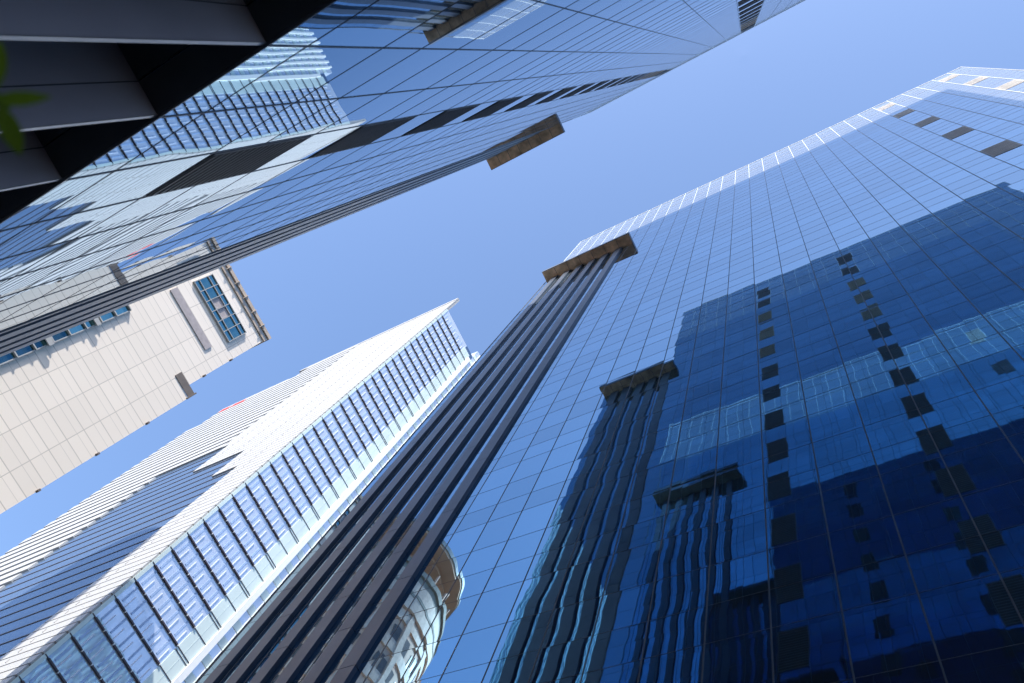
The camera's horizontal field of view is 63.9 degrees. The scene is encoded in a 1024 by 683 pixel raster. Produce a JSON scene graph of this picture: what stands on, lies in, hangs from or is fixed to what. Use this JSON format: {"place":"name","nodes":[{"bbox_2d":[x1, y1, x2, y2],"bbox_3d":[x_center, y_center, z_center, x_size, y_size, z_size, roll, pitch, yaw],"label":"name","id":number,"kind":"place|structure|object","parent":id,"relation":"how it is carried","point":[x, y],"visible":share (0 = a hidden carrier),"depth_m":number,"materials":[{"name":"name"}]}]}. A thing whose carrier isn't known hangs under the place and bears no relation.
{"place":"outdoors","nodes":[
{"label":"outdoors","id":0,"kind":"place"},
{"bbox_2d":[0,0,1023,555],"label":"sky","id":1,"kind":"structure","parent":0,"point":[478,235],"materials":[{"name":"blue"}]},
{"bbox_3d":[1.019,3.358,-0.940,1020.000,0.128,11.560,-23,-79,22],"label":"pavement","id":2,"kind":"structure","parent":0,"visible":0},
{"bbox_2d":[0,41,51,154],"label":"street tree","id":3,"kind":"object","parent":2,"relation":"on","point":[11,133],"visible":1,"depth_m":1.04,"materials":[{"name":"green plant"}]},
{"bbox_2d":[0,264,270,513],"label":"tiled tower","id":4,"kind":"structure","parent":2,"relation":"on","point":[73,398],"depth_m":52.84,"materials":[{"name":"beige tile"}]},
{"bbox_2d":[0,353,14,363],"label":"strip window","id":5,"kind":"structure","parent":4,"relation":"in","point":[9,356],"depth_m":46.96,"materials":[{"name":"teal glass"}]},
{"bbox_2d":[15,345,33,355],"bbox_3d":[-28.872,0.098,47.998,0.073,1.274,1.415,-23,-79,22],"label":"strip window","id":6,"kind":"structure","parent":4,"relation":"in","point":[29,348],"depth_m":48.13,"materials":[{"name":"teal glass"}]},
{"bbox_2d":[34,339,46,347],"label":"strip window","id":7,"kind":"structure","parent":4,"relation":"in","point":[41,343],"depth_m":49.24,"materials":[{"name":"teal glass"}]},
{"bbox_2d":[52,331,68,340],"bbox_3d":[-28.163,-0.779,50.511,0.073,1.274,1.415,-23,-79,22],"label":"strip window","id":8,"kind":"structure","parent":4,"relation":"in","point":[63,334],"depth_m":50.63,"materials":[{"name":"teal glass"}]},
{"bbox_2d":[69,324,84,333],"bbox_3d":[-27.809,-1.217,51.767,0.073,1.274,1.415,-23,-79,22],"label":"strip window","id":9,"kind":"structure","parent":4,"relation":"in","point":[80,327],"depth_m":51.91,"materials":[{"name":"teal glass"}]},
{"bbox_2d":[85,320,94,326],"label":"strip window","id":10,"kind":"structure","parent":4,"relation":"in","point":[90,323],"depth_m":52.98,"materials":[{"name":"teal glass"}]},
{"bbox_2d":[100,312,114,320],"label":"strip window","id":11,"kind":"structure","parent":4,"relation":"in","point":[107,316],"depth_m":54.41,"materials":[{"name":"teal glass"}]},
{"bbox_2d":[115,306,128,314],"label":"strip window","id":12,"kind":"structure","parent":4,"relation":"in","point":[119,311],"depth_m":55.68,"materials":[{"name":"teal glass"}]},
{"bbox_2d":[195,281,203,290],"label":"window","id":13,"kind":"structure","parent":4,"relation":"in","point":[198,283],"depth_m":63.29,"materials":[{"name":"teal glass"}]},
{"bbox_2d":[201,291,208,300],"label":"window","id":14,"kind":"structure","parent":4,"relation":"in","point":[203,293],"depth_m":63.46,"materials":[{"name":"teal glass"}]},
{"bbox_2d":[200,277,211,288],"bbox_3d":[-23.929,-4.538,64.067,0.073,1.056,0.784,-23,-79,22],"label":"window","id":15,"kind":"structure","parent":4,"relation":"in","point":[206,283],"depth_m":64.10,"materials":[{"name":"teal glass"}]},
{"bbox_2d":[207,301,214,310],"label":"window","id":16,"kind":"structure","parent":4,"relation":"in","point":[209,303],"depth_m":63.62,"materials":[{"name":"teal glass"}]},
{"bbox_2d":[206,287,217,298],"bbox_3d":[-23.536,-3.771,64.224,0.073,1.056,0.784,-23,-79,22],"label":"window","id":17,"kind":"structure","parent":4,"relation":"in","point":[211,292],"depth_m":64.25,"materials":[{"name":"teal glass"}]},
{"bbox_2d":[209,275,216,284],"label":"window","id":18,"kind":"structure","parent":4,"relation":"in","point":[211,277],"depth_m":64.91,"materials":[{"name":"teal glass"}]},
{"bbox_2d":[213,311,220,320],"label":"window","id":19,"kind":"structure","parent":4,"relation":"in","point":[215,313],"depth_m":63.77,"materials":[{"name":"teal glass"}]},
{"bbox_2d":[212,297,223,308],"bbox_3d":[-23.144,-3.004,64.381,0.073,1.056,0.784,-23,-79,22],"label":"window","id":20,"kind":"structure","parent":4,"relation":"in","point":[217,302],"depth_m":64.41,"materials":[{"name":"white glass"}]},
{"bbox_2d":[215,285,222,294],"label":"window","id":21,"kind":"structure","parent":4,"relation":"in","point":[217,288],"depth_m":65.06,"materials":[{"name":"teal glass"}]},
{"bbox_2d":[193,274,246,342],"bbox_3d":[-22.907,-2.638,64.442,0.168,2.448,5.347,-23,-79,22],"label":"window frame","id":22,"kind":"structure","parent":4,"relation":"in","point":[194,283],"depth_m":64.14,"materials":[{"name":"white metal"}]},
{"bbox_2d":[219,321,226,330],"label":"window","id":23,"kind":"structure","parent":4,"relation":"in","point":[221,323],"depth_m":63.91,"materials":[{"name":"teal glass"}]},
{"bbox_2d":[218,307,228,318],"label":"window","id":24,"kind":"structure","parent":4,"relation":"in","point":[223,312],"depth_m":64.56,"materials":[{"name":"white glass"}]},
{"bbox_2d":[220,295,227,304],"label":"window","id":25,"kind":"structure","parent":4,"relation":"in","point":[223,298],"depth_m":65.22,"materials":[{"name":"teal glass"}]},
{"bbox_2d":[224,331,231,340],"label":"window","id":26,"kind":"structure","parent":4,"relation":"in","point":[226,332],"depth_m":64.07,"materials":[{"name":"teal glass"}]},
{"bbox_2d":[223,317,234,328],"bbox_3d":[-22.359,-1.469,64.694,0.073,1.056,0.784,-23,-79,22],"label":"window","id":27,"kind":"structure","parent":4,"relation":"in","point":[228,321],"depth_m":64.72,"materials":[{"name":"teal glass"}]},
{"bbox_2d":[226,305,232,313],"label":"window","id":28,"kind":"structure","parent":4,"relation":"in","point":[228,307],"depth_m":65.37,"materials":[{"name":"teal glass"}]},
{"bbox_2d":[229,326,240,337],"bbox_3d":[-21.966,-0.702,64.851,0.073,1.056,0.784,-23,-79,22],"label":"window","id":29,"kind":"structure","parent":4,"relation":"in","point":[234,331],"depth_m":64.87,"materials":[{"name":"teal glass"}]},
{"bbox_2d":[232,314,238,323],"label":"window","id":30,"kind":"structure","parent":4,"relation":"in","point":[234,317],"depth_m":65.53,"materials":[{"name":"teal glass"}]},
{"bbox_2d":[237,324,244,333],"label":"window","id":31,"kind":"structure","parent":4,"relation":"in","point":[239,326],"depth_m":65.68,"materials":[{"name":"teal glass"}]},
{"bbox_2d":[0,0,804,356],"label":"glass tower","id":32,"kind":"structure","parent":2,"relation":"on","point":[168,144],"depth_m":10.12,"materials":[{"name":"blue glass"}]},
{"bbox_2d":[195,67,1023,682],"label":"glass tower","id":33,"kind":"structure","parent":2,"relation":"on","point":[759,421],"depth_m":21.88,"materials":[{"name":"blue glass"}]},
{"label":"ground","id":34,"kind":"structure","parent":0,"visible":0},
{"bbox_2d":[0,298,479,682],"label":"office tower","id":35,"kind":"structure","parent":34,"relation":"on","point":[178,559],"depth_m":82.46,"materials":[{"name":"white metal"}]}
]}

